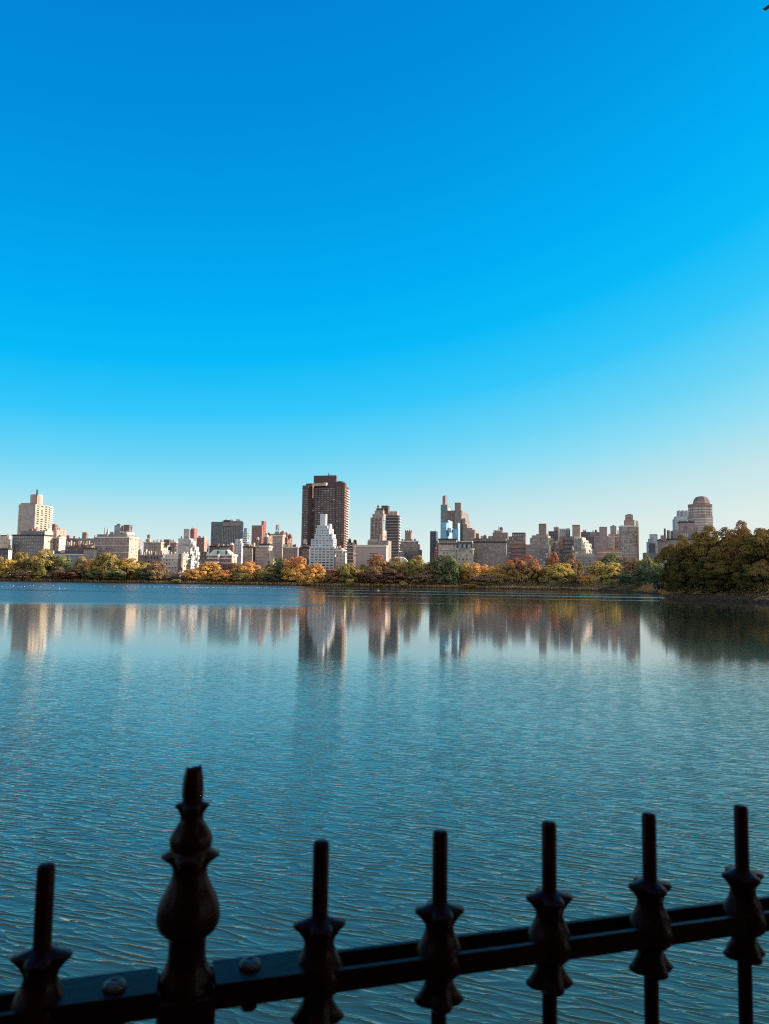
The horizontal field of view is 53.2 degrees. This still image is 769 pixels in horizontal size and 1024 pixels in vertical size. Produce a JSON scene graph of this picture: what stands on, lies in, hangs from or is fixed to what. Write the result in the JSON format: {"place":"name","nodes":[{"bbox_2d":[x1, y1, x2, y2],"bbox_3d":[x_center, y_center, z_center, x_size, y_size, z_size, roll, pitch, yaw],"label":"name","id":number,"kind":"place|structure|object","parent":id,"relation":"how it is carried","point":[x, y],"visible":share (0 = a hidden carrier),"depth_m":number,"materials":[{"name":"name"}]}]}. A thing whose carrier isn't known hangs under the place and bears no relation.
{"place":"outdoors","nodes":[
{"label":"outdoors","id":0,"kind":"place"},
{"bbox_2d":[0,581,768,1023],"bbox_3d":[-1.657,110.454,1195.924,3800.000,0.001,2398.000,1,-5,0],"label":"water","id":1,"kind":"structure","parent":0,"point":[374,737],"depth_m":24.98,"materials":[{"name":"blue liquid"}]},
{"bbox_2d":[0,575,768,602],"bbox_3d":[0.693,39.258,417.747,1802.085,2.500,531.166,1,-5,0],"label":"park ground","id":2,"kind":"structure","parent":0,"point":[421,584],"depth_m":600.22,"materials":[{"name":"stone"}]},
{"bbox_2d":[0,556,20,577],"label":"autumn tree","id":3,"kind":"object","parent":2,"relation":"on","point":[6,566],"visible":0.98,"depth_m":606.34,"materials":[{"name":"yellow plant"}]},
{"bbox_2d":[10,552,28,574],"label":"autumn tree","id":4,"kind":"object","parent":2,"relation":"on","point":[20,557],"visible":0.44,"depth_m":620.90,"materials":[{"name":"yellow plant"}]},
{"bbox_2d":[11,569,35,578],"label":"autumn tree","id":5,"kind":"object","parent":2,"relation":"on","point":[24,573],"visible":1,"depth_m":601.78,"materials":[{"name":"brown plant"}]},
{"bbox_2d":[25,549,59,577],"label":"autumn tree","id":6,"kind":"object","parent":2,"relation":"on","point":[41,559],"visible":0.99,"depth_m":610.06,"materials":[{"name":"yellow plant"}]},
{"bbox_2d":[48,554,71,576],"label":"autumn tree","id":7,"kind":"object","parent":2,"relation":"on","point":[64,561],"visible":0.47,"depth_m":617.55,"materials":[{"name":"green plant"}]},
{"bbox_2d":[49,568,82,579],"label":"autumn tree","id":8,"kind":"object","parent":2,"relation":"on","point":[61,573],"visible":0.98,"depth_m":601.17,"materials":[{"name":"red plant"}]},
{"bbox_2d":[83,546,96,569],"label":"town house","id":9,"kind":"structure","parent":2,"relation":"on","point":[89,552],"depth_m":645.31,"materials":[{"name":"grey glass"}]},
{"bbox_2d":[89,553,119,578],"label":"autumn tree","id":10,"kind":"object","parent":2,"relation":"on","point":[108,563],"visible":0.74,"depth_m":607.13,"materials":[{"name":"yellow plant"}]},
{"bbox_2d":[97,569,128,580],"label":"autumn tree","id":11,"kind":"object","parent":2,"relation":"on","point":[115,575],"visible":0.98,"depth_m":599.96,"materials":[{"name":"green plant"}]},
{"bbox_2d":[111,558,139,578],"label":"autumn tree","id":12,"kind":"object","parent":2,"relation":"on","point":[128,565],"visible":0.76,"depth_m":608.95,"materials":[{"name":"yellow plant"}]},
{"bbox_2d":[145,560,169,579],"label":"autumn tree","id":13,"kind":"object","parent":2,"relation":"on","point":[155,568],"visible":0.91,"depth_m":605.56,"materials":[{"name":"brown plant"}]},
{"bbox_2d":[183,567,204,579],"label":"autumn tree","id":14,"kind":"object","parent":2,"relation":"on","point":[193,576],"visible":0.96,"depth_m":606.00,"materials":[{"name":"orange plant"}]},
{"bbox_2d":[191,562,222,580],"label":"autumn tree","id":15,"kind":"object","parent":2,"relation":"on","point":[209,568],"visible":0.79,"depth_m":611.05,"materials":[{"name":"orange plant"}]},
{"bbox_2d":[205,550,237,579],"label":"museum","id":16,"kind":"structure","parent":2,"relation":"on","point":[223,558],"depth_m":626.74,"materials":[{"name":"white metal"}]},
{"bbox_2d":[212,570,232,580],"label":"autumn tree","id":17,"kind":"object","parent":2,"relation":"on","point":[221,575],"visible":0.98,"depth_m":602.50,"materials":[{"name":"orange plant"}]},
{"bbox_2d":[231,570,255,581],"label":"autumn tree","id":18,"kind":"object","parent":2,"relation":"on","point":[243,575],"visible":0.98,"depth_m":603.29,"materials":[{"name":"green plant"}]},
{"bbox_2d":[230,561,261,580],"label":"autumn tree","id":19,"kind":"object","parent":2,"relation":"on","point":[248,566],"visible":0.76,"depth_m":610.29,"materials":[{"name":"orange plant"}]},
{"bbox_2d":[265,557,290,580],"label":"autumn tree","id":20,"kind":"object","parent":2,"relation":"on","point":[277,566],"visible":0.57,"depth_m":611.59,"materials":[{"name":"green plant"}]},
{"bbox_2d":[281,556,308,582],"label":"autumn tree","id":21,"kind":"object","parent":2,"relation":"on","point":[296,566],"visible":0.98,"depth_m":602.46,"materials":[{"name":"orange plant"}]},
{"bbox_2d":[0,578,597,589],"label":"dry reeds","id":22,"kind":"object","parent":2,"relation":"on","point":[368,584],"visible":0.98,"depth_m":598.07,"materials":[{"name":"brown plant"}]},
{"bbox_2d":[301,563,328,582],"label":"autumn tree","id":23,"kind":"object","parent":2,"relation":"on","point":[314,573],"visible":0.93,"depth_m":604.02,"materials":[{"name":"orange plant"}]},
{"bbox_2d":[335,546,346,570],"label":"apartment building","id":24,"kind":"structure","parent":2,"relation":"on","point":[341,557],"depth_m":634.25,"materials":[{"name":"grey metal"}]},
{"bbox_2d":[335,563,363,581],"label":"autumn tree","id":25,"kind":"object","parent":2,"relation":"on","point":[348,573],"visible":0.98,"depth_m":603.70,"materials":[{"name":"green plant"}]},
{"bbox_2d":[355,545,388,570],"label":"windowless block","id":26,"kind":"structure","parent":2,"relation":"on","point":[364,553],"depth_m":635.37,"materials":[{"name":"beige concrete"}]},
{"bbox_2d":[358,569,386,583],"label":"autumn tree","id":27,"kind":"object","parent":2,"relation":"on","point":[375,575],"visible":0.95,"depth_m":602.13,"materials":[{"name":"red plant"}]},
{"bbox_2d":[367,554,388,571],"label":"autumn tree","id":28,"kind":"object","parent":2,"relation":"on","point":[374,562],"visible":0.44,"depth_m":615.97,"materials":[{"name":"orange plant"}]},
{"bbox_2d":[0,572,768,595],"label":"undergrowth","id":29,"kind":"object","parent":2,"relation":"on","point":[650,586],"visible":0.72,"depth_m":574.41,"materials":[{"name":"brown plant"}]},
{"bbox_2d":[381,569,407,582],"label":"autumn tree","id":30,"kind":"object","parent":2,"relation":"on","point":[396,575],"visible":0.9,"depth_m":603.20,"materials":[{"name":"red plant"}]},
{"bbox_2d":[386,556,405,579],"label":"autumn tree","id":31,"kind":"object","parent":2,"relation":"on","point":[395,560],"visible":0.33,"depth_m":619.49,"materials":[{"name":"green plant"}]},
{"bbox_2d":[400,555,429,582],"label":"autumn tree","id":32,"kind":"object","parent":2,"relation":"on","point":[411,566],"visible":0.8,"depth_m":607.49,"materials":[{"name":"green plant"}]},
{"bbox_2d":[406,570,433,583],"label":"autumn tree","id":33,"kind":"object","parent":2,"relation":"on","point":[425,575],"visible":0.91,"depth_m":602.05,"materials":[{"name":"brown plant"}]},
{"bbox_2d":[426,555,463,584],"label":"autumn tree","id":34,"kind":"object","parent":2,"relation":"on","point":[448,564],"visible":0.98,"depth_m":603.05,"materials":[{"name":"green plant"}]},
{"bbox_2d":[462,562,484,583],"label":"autumn tree","id":35,"kind":"object","parent":2,"relation":"on","point":[476,568],"visible":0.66,"depth_m":609.82,"materials":[{"name":"orange plant"}]},
{"bbox_2d":[466,573,497,584],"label":"autumn tree","id":36,"kind":"object","parent":2,"relation":"on","point":[487,577],"visible":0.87,"depth_m":599.89,"materials":[{"name":"brown plant"}]},
{"bbox_2d":[491,564,509,583],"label":"autumn tree","id":37,"kind":"object","parent":2,"relation":"on","point":[498,575],"visible":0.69,"depth_m":608.48,"materials":[{"name":"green plant"}]},
{"bbox_2d":[499,555,541,583],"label":"autumn tree","id":38,"kind":"object","parent":2,"relation":"on","point":[518,569],"visible":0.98,"depth_m":601.51,"materials":[{"name":"red plant"}]},
{"bbox_2d":[536,563,576,584],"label":"autumn tree","id":39,"kind":"object","parent":2,"relation":"on","point":[562,573],"visible":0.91,"depth_m":597.48,"materials":[{"name":"yellow plant"}]},
{"bbox_2d":[576,561,622,584],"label":"autumn tree","id":40,"kind":"object","parent":2,"relation":"on","point":[608,571],"visible":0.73,"depth_m":579.86,"materials":[{"name":"yellow plant"}]},
{"bbox_2d":[615,571,637,585],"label":"autumn tree","id":41,"kind":"object","parent":2,"relation":"on","point":[626,577],"visible":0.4,"depth_m":538.10,"materials":[{"name":"green plant"}]},
{"bbox_2d":[631,565,654,585],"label":"autumn tree","id":42,"kind":"object","parent":2,"relation":"on","point":[644,573],"visible":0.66,"depth_m":517.11,"materials":[{"name":"green plant"}]},
{"bbox_2d":[526,586,768,601],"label":"bank scrub","id":43,"kind":"object","parent":2,"relation":"on","point":[667,594],"visible":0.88,"depth_m":302.19,"materials":[{"name":"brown plant"}]},
{"bbox_2d":[648,566,670,589],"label":"autumn tree","id":44,"kind":"object","parent":2,"relation":"on","point":[656,584],"visible":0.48,"depth_m":435.78,"materials":[{"name":"green plant"}]},
{"bbox_2d":[653,534,693,591],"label":"shade tree","id":45,"kind":"object","parent":2,"relation":"on","point":[666,553],"visible":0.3,"depth_m":324.14,"materials":[{"name":"green plant"}]},
{"bbox_2d":[668,562,709,592],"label":"shade tree","id":46,"kind":"object","parent":2,"relation":"on","point":[678,585],"visible":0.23,"depth_m":311.56,"materials":[{"name":"green plant"}]},
{"bbox_2d":[672,524,734,591],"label":"shade tree","id":47,"kind":"object","parent":2,"relation":"on","point":[702,555],"visible":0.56,"depth_m":302.76,"materials":[{"name":"green plant"}]},
{"bbox_2d":[695,560,752,592],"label":"shade tree","id":48,"kind":"object","parent":2,"relation":"on","point":[721,570],"visible":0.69,"depth_m":290.08,"materials":[{"name":"green plant"}]},
{"bbox_2d":[714,520,752,589],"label":"shade tree","id":49,"kind":"object","parent":2,"relation":"on","point":[743,530],"visible":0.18,"depth_m":298.83,"materials":[{"name":"green plant"}]},
{"bbox_2d":[731,527,768,581],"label":"shade tree","id":50,"kind":"object","parent":2,"relation":"on","point":[755,548],"visible":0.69,"depth_m":281.49,"materials":[{"name":"green plant"}]},
{"bbox_2d":[732,559,768,593],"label":"shade tree","id":51,"kind":"object","parent":2,"relation":"on","point":[760,573],"visible":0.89,"depth_m":271.90,"materials":[{"name":"green plant"}]},
{"bbox_2d":[0,0,768,563],"label":"sky","id":52,"kind":"structure","parent":0,"point":[507,261],"materials":[{"name":"blue"}]},
{"label":"ground","id":53,"kind":"structure","parent":0,"visible":0},
{"bbox_2d":[0,545,12,574],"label":"apartment building","id":54,"kind":"structure","parent":53,"relation":"on","point":[5,553],"depth_m":655.31,"materials":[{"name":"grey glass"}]},
{"bbox_2d":[12,528,53,575],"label":"apartment building","id":55,"kind":"structure","parent":53,"relation":"on","point":[31,542],"depth_m":694.95,"materials":[{"name":"grey concrete"}]},
{"bbox_2d":[17,489,52,533],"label":"apartment tower","id":56,"kind":"structure","parent":53,"relation":"on","point":[35,513],"depth_m":837.72,"materials":[{"name":"beige concrete"}]},
{"bbox_2d":[53,535,65,550],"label":"apartment building","id":57,"kind":"structure","parent":53,"relation":"on","point":[59,543],"depth_m":701.16,"materials":[{"name":"beige brick"}]},
{"bbox_2d":[50,550,83,575],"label":"town house","id":58,"kind":"structure","parent":53,"relation":"on","point":[73,556],"depth_m":650.90,"materials":[{"name":"concrete"}]},
{"bbox_2d":[65,541,94,550],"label":"row house","id":59,"kind":"structure","parent":53,"relation":"on","point":[77,546],"depth_m":743.88,"materials":[{"name":"brown brick"}]},
{"bbox_2d":[66,532,95,544],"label":"apartment building","id":60,"kind":"structure","parent":53,"relation":"on","point":[84,538],"depth_m":864.29,"materials":[{"name":"beige brick"}]},
{"bbox_2d":[94,524,140,575],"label":"apartment building","id":61,"kind":"structure","parent":53,"relation":"on","point":[121,541],"depth_m":655.57,"materials":[{"name":"beige concrete"}]},
{"bbox_2d":[138,549,164,565],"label":"row house","id":62,"kind":"structure","parent":53,"relation":"on","point":[148,557],"depth_m":692.62,"materials":[{"name":"beige stone"}]},
{"bbox_2d":[143,534,171,553],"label":"apartment building","id":63,"kind":"structure","parent":53,"relation":"on","point":[154,546],"depth_m":762.81,"materials":[{"name":"beige stone"}]},
{"bbox_2d":[161,552,191,577],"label":"mansion","id":64,"kind":"structure","parent":53,"relation":"on","point":[175,562],"depth_m":632.78,"materials":[{"name":"white stone"}]},
{"bbox_2d":[177,528,199,568],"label":"apartment tower","id":65,"kind":"structure","parent":53,"relation":"on","point":[186,543],"depth_m":674.89,"materials":[{"name":"white concrete"}]},
{"bbox_2d":[196,536,208,554],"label":"apartment tower","id":66,"kind":"structure","parent":53,"relation":"on","point":[202,544],"depth_m":791.47,"materials":[{"name":"brown brick"}]},
{"bbox_2d":[211,519,243,553],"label":"office tower","id":67,"kind":"structure","parent":53,"relation":"on","point":[225,532],"depth_m":1156.97,"materials":[{"name":"grey metal"}]},
{"bbox_2d":[235,538,242,563],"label":"apartment building","id":68,"kind":"structure","parent":53,"relation":"on","point":[238,547],"depth_m":720.39,"materials":[{"name":"white concrete"}]},
{"bbox_2d":[242,543,254,563],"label":"apartment building","id":69,"kind":"structure","parent":53,"relation":"on","point":[247,552],"depth_m":680.38,"materials":[{"name":"beige brick"}]},
{"bbox_2d":[251,521,265,545],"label":"apartment tower","id":70,"kind":"structure","parent":53,"relation":"on","point":[259,531],"depth_m":953.15,"materials":[{"name":"red"}]},
{"bbox_2d":[253,534,275,578],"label":"apartment building","id":71,"kind":"structure","parent":53,"relation":"on","point":[263,556],"depth_m":651.18,"materials":[{"name":"beige stone"}]},
{"bbox_2d":[272,525,292,558],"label":"apartment building","id":72,"kind":"structure","parent":53,"relation":"on","point":[280,539],"depth_m":701.77,"materials":[{"name":"beige stone"}]},
{"bbox_2d":[282,544,298,579],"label":"row house","id":73,"kind":"structure","parent":53,"relation":"on","point":[289,552],"depth_m":661.20,"materials":[{"name":"beige stone"}]},
{"bbox_2d":[298,539,309,568],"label":"apartment building","id":74,"kind":"structure","parent":53,"relation":"on","point":[304,551],"depth_m":664.40,"materials":[{"name":"brown brick"}]},
{"bbox_2d":[309,514,337,570],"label":"apartment tower","id":75,"kind":"structure","parent":53,"relation":"on","point":[323,546],"depth_m":646.08,"materials":[{"name":"grey"}]},
{"bbox_2d":[301,473,349,552],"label":"apartment tower","id":76,"kind":"structure","parent":53,"relation":"on","point":[328,495],"depth_m":1193.18,"materials":[{"name":"brown brick"}]},
{"bbox_2d":[302,487,343,547],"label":"window","id":77,"kind":"structure","parent":76,"relation":"in","point":[337,487],"depth_m":1189.46,"materials":[{"name":"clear glass"}]},
{"bbox_2d":[347,538,356,574],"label":"apartment building","id":78,"kind":"structure","parent":53,"relation":"on","point":[351,553],"depth_m":850.45,"materials":[{"name":"grey"}]},
{"bbox_2d":[367,505,390,561],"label":"apartment tower","id":79,"kind":"structure","parent":53,"relation":"on","point":[377,531],"depth_m":767.17,"materials":[{"name":"beige brick"}]},
{"bbox_2d":[385,511,400,558],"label":"apartment tower","id":80,"kind":"structure","parent":53,"relation":"on","point":[392,526],"depth_m":902.80,"materials":[{"name":"grey concrete"}]},
{"bbox_2d":[398,529,421,562],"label":"apartment building","id":81,"kind":"structure","parent":53,"relation":"on","point":[409,547],"depth_m":724.42,"materials":[{"name":"grey stone"}]},
{"bbox_2d":[430,531,437,560],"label":"apartment tower","id":82,"kind":"structure","parent":53,"relation":"on","point":[433,538],"depth_m":1301.49,"materials":[{"name":"grey glass"}]},
{"bbox_2d":[441,495,451,522],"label":"arched tower","id":83,"kind":"structure","parent":53,"relation":"on","point":[445,507],"depth_m":1257.51,"materials":[{"name":"grey glass"}]},
{"bbox_2d":[438,539,457,581],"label":"mansion","id":84,"kind":"structure","parent":53,"relation":"on","point":[447,546],"depth_m":656.59,"materials":[{"name":"grey stone"}]},
{"bbox_2d":[440,520,459,542],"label":"apartment building","id":85,"kind":"structure","parent":53,"relation":"on","point":[448,531],"depth_m":722.11,"materials":[{"name":"blue glass"}]},
{"bbox_2d":[446,503,477,547],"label":"apartment tower","id":86,"kind":"structure","parent":53,"relation":"on","point":[468,532],"depth_m":1054.47,"materials":[{"name":"grey"}]},
{"bbox_2d":[456,541,473,581],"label":"mansion","id":87,"kind":"structure","parent":53,"relation":"on","point":[465,550],"depth_m":649.23,"materials":[{"name":"stone"}]},
{"bbox_2d":[473,526,508,582],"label":"apartment building","id":88,"kind":"structure","parent":53,"relation":"on","point":[489,551],"depth_m":659.20,"materials":[{"name":"grey concrete"}]},
{"bbox_2d":[507,532,525,566],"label":"apartment building","id":89,"kind":"structure","parent":53,"relation":"on","point":[518,537],"depth_m":793.80,"materials":[{"name":"brown brick"}]},
{"bbox_2d":[511,542,524,582],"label":"apartment building","id":90,"kind":"structure","parent":53,"relation":"on","point":[517,550],"depth_m":671.33,"materials":[{"name":"brown brick"}]},
{"bbox_2d":[525,524,550,574],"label":"apartment tower","id":91,"kind":"structure","parent":53,"relation":"on","point":[538,547],"depth_m":663.75,"materials":[{"name":"grey brick"}]},
{"bbox_2d":[559,528,573,582],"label":"apartment tower","id":92,"kind":"structure","parent":53,"relation":"on","point":[566,545],"depth_m":691.50,"materials":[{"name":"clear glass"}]},
{"bbox_2d":[563,553,583,583],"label":"autumn tree","id":93,"kind":"object","parent":53,"relation":"on","point":[576,566],"visible":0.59,"depth_m":618.94,"materials":[{"name":"brown plant"}]},
{"bbox_2d":[572,525,593,553],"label":"apartment tower","id":94,"kind":"structure","parent":53,"relation":"on","point":[579,542],"depth_m":675.17,"materials":[{"name":"beige concrete"}]},
{"bbox_2d":[575,551,595,583],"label":"apartment building","id":95,"kind":"structure","parent":53,"relation":"on","point":[587,559],"depth_m":641.13,"materials":[{"name":"grey concrete"}]},
{"bbox_2d":[590,527,607,564],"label":"apartment tower","id":96,"kind":"structure","parent":53,"relation":"on","point":[600,537],"depth_m":803.40,"materials":[{"name":"brown brick"}]},
{"bbox_2d":[597,548,621,565],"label":"row house","id":97,"kind":"structure","parent":53,"relation":"on","point":[601,554],"depth_m":653.18,"materials":[{"name":"brown brick"}]},
{"bbox_2d":[597,552,623,572],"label":"autumn tree","id":98,"kind":"object","parent":53,"relation":"on","point":[612,556],"visible":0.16,"depth_m":602.31,"materials":[{"name":"green plant"}]},
{"bbox_2d":[608,525,618,549],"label":"apartment building","id":99,"kind":"structure","parent":53,"relation":"on","point":[613,539],"depth_m":771.59,"materials":[{"name":"brown brick"}]},
{"bbox_2d":[618,514,638,566],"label":"apartment tower","id":100,"kind":"structure","parent":53,"relation":"on","point":[628,544],"depth_m":694.04,"materials":[{"name":"grey brick"}]},
{"bbox_2d":[618,557,638,573],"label":"autumn tree","id":101,"kind":"object","parent":53,"relation":"on","point":[628,566],"visible":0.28,"depth_m":587.70,"materials":[{"name":"brown plant"}]},
{"bbox_2d":[633,554,662,580],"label":"autumn tree","id":102,"kind":"object","parent":53,"relation":"on","point":[648,561],"visible":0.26,"depth_m":575.31,"materials":[{"name":"green plant"}]},
{"bbox_2d":[657,521,697,566],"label":"apartment building","id":103,"kind":"structure","parent":53,"relation":"on","point":[687,529],"depth_m":647.15,"materials":[{"name":"grey brick"}]},
{"bbox_2d":[672,510,687,529],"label":"office tower","id":104,"kind":"structure","parent":53,"relation":"on","point":[682,515],"depth_m":1160.05,"materials":[{"name":"grey glass"}]},
{"bbox_2d":[688,496,712,542],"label":"domed tower","id":105,"kind":"structure","parent":53,"relation":"on","point":[700,512],"depth_m":872.51,"materials":[{"name":"grey"}]},
{"label":"path","id":106,"kind":"structure","parent":0,"visible":0},
{"bbox_2d":[0,764,768,1023],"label":"iron fence","id":107,"kind":"object","parent":106,"relation":"on","point":[188,984],"visible":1,"depth_m":1.15,"materials":[{"name":"black metal"}]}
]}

